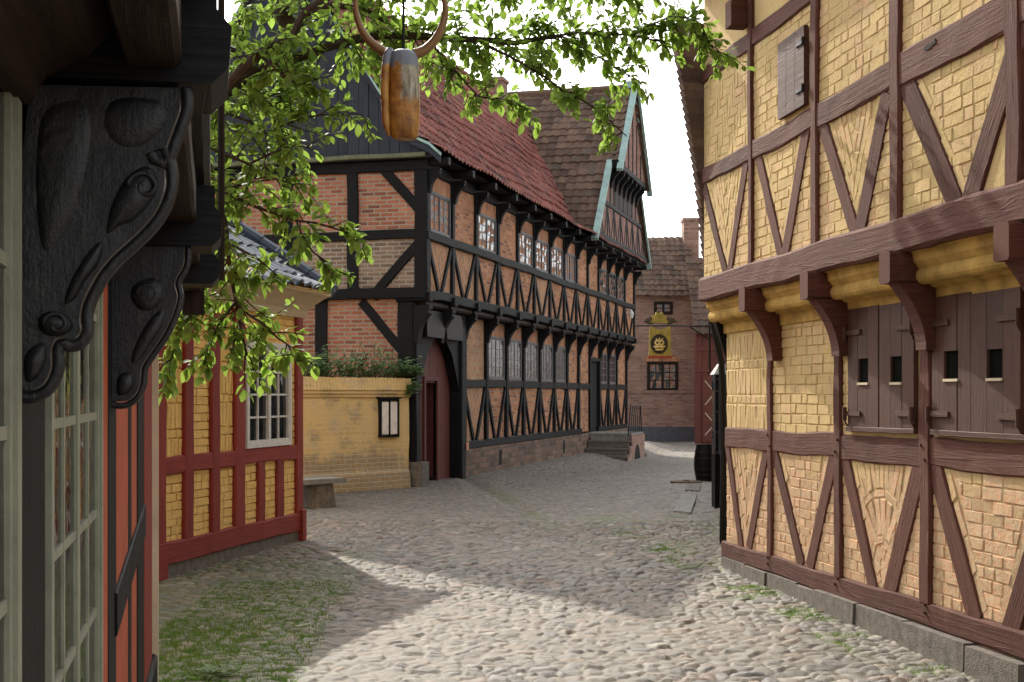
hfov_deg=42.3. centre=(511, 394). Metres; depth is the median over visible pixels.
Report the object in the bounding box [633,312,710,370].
bakery sign
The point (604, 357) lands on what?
window
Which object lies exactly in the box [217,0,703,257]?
sky
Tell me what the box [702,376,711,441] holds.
door
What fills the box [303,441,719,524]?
street cobbles
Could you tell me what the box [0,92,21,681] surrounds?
window
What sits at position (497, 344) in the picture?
window
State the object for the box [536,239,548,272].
window
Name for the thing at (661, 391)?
brick house
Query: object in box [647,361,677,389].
window
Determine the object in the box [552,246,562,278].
window
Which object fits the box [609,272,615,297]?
window
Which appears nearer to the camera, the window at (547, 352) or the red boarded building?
the window at (547, 352)
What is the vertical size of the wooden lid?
0.062 m
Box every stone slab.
[674,494,696,513]
[685,483,700,491]
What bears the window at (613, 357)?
in the timbered house at (494, 284)
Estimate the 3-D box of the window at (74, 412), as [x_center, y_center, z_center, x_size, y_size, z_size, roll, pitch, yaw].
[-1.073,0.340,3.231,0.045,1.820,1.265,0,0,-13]
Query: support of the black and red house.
on the ground
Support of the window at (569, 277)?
in the timbered house at (494, 284)
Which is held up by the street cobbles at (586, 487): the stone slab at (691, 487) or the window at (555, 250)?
the stone slab at (691, 487)
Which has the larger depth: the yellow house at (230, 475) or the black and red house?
the yellow house at (230, 475)
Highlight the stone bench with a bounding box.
[303,476,345,507]
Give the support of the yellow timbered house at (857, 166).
on the ground
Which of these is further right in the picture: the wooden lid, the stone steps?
the wooden lid
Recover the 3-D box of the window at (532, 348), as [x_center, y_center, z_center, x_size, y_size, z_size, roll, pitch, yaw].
[0.443,-0.770,31.335,0.050,0.920,1.235,0,0,16]
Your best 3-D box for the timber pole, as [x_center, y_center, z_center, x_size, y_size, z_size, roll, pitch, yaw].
[2.258,0.396,14.500,0.212,2.508,0.084,0,0,0]
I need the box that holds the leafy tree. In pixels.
[159,0,755,404]
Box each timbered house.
[210,0,652,486]
[672,0,1023,681]
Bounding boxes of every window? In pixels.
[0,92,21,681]
[45,293,102,681]
[245,341,291,448]
[431,191,450,237]
[478,213,495,253]
[489,336,504,379]
[509,339,521,380]
[520,232,532,266]
[526,342,537,380]
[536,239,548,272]
[542,344,552,381]
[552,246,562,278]
[557,346,565,381]
[566,253,574,282]
[600,268,606,294]
[601,353,606,383]
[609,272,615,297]
[610,354,615,383]
[618,276,623,300]
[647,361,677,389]
[654,302,672,313]
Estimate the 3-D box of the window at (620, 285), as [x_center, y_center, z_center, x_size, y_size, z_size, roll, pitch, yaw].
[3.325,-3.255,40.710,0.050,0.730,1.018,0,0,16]
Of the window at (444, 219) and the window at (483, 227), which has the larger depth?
the window at (483, 227)
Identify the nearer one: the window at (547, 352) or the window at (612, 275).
the window at (547, 352)
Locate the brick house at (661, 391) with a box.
[627,218,698,441]
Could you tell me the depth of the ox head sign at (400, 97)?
4.95 m
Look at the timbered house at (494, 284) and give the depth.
27.49 m
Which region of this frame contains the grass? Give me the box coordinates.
[159,529,943,681]
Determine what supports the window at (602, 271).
in the timbered house at (494, 284)
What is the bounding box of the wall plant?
[303,342,425,397]
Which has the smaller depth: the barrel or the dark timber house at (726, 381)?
the dark timber house at (726, 381)
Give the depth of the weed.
7.65 m
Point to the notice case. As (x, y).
(388, 417)
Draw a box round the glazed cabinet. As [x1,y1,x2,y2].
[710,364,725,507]
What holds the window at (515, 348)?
in the timbered house at (494, 284)
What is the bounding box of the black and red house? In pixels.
[0,0,235,681]
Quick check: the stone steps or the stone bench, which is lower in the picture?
the stone bench
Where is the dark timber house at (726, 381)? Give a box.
[725,357,726,410]
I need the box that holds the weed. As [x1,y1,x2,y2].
[177,660,251,680]
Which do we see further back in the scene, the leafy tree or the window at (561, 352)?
the window at (561, 352)
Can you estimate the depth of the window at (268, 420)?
13.89 m
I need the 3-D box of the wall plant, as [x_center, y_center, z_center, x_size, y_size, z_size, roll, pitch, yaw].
[-2.578,-0.418,22.460,0.842,0.964,2.853,0,0,42]
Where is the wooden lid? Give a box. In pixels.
[670,480,702,482]
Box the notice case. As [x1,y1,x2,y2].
[376,397,401,437]
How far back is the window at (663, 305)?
52.58 m
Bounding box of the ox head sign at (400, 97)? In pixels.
[353,0,448,140]
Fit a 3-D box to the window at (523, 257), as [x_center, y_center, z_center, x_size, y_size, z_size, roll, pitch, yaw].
[0.301,-3.255,29.834,0.050,0.730,1.173,0,0,16]
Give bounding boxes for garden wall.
[303,376,411,492]
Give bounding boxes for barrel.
[694,444,711,481]
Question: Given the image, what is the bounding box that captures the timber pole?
[709,321,726,543]
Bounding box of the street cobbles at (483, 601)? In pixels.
[159,520,982,681]
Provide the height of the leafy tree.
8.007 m
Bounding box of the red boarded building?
[685,257,724,443]
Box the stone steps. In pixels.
[585,405,646,460]
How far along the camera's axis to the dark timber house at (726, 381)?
15.84 m
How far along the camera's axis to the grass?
8.97 m
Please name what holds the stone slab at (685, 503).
on the street cobbles at (586, 487)
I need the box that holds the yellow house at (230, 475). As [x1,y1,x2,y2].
[159,219,337,580]
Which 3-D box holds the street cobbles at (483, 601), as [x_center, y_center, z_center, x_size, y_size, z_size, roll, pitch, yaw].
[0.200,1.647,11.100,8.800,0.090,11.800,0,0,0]
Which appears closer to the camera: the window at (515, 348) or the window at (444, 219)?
the window at (444, 219)

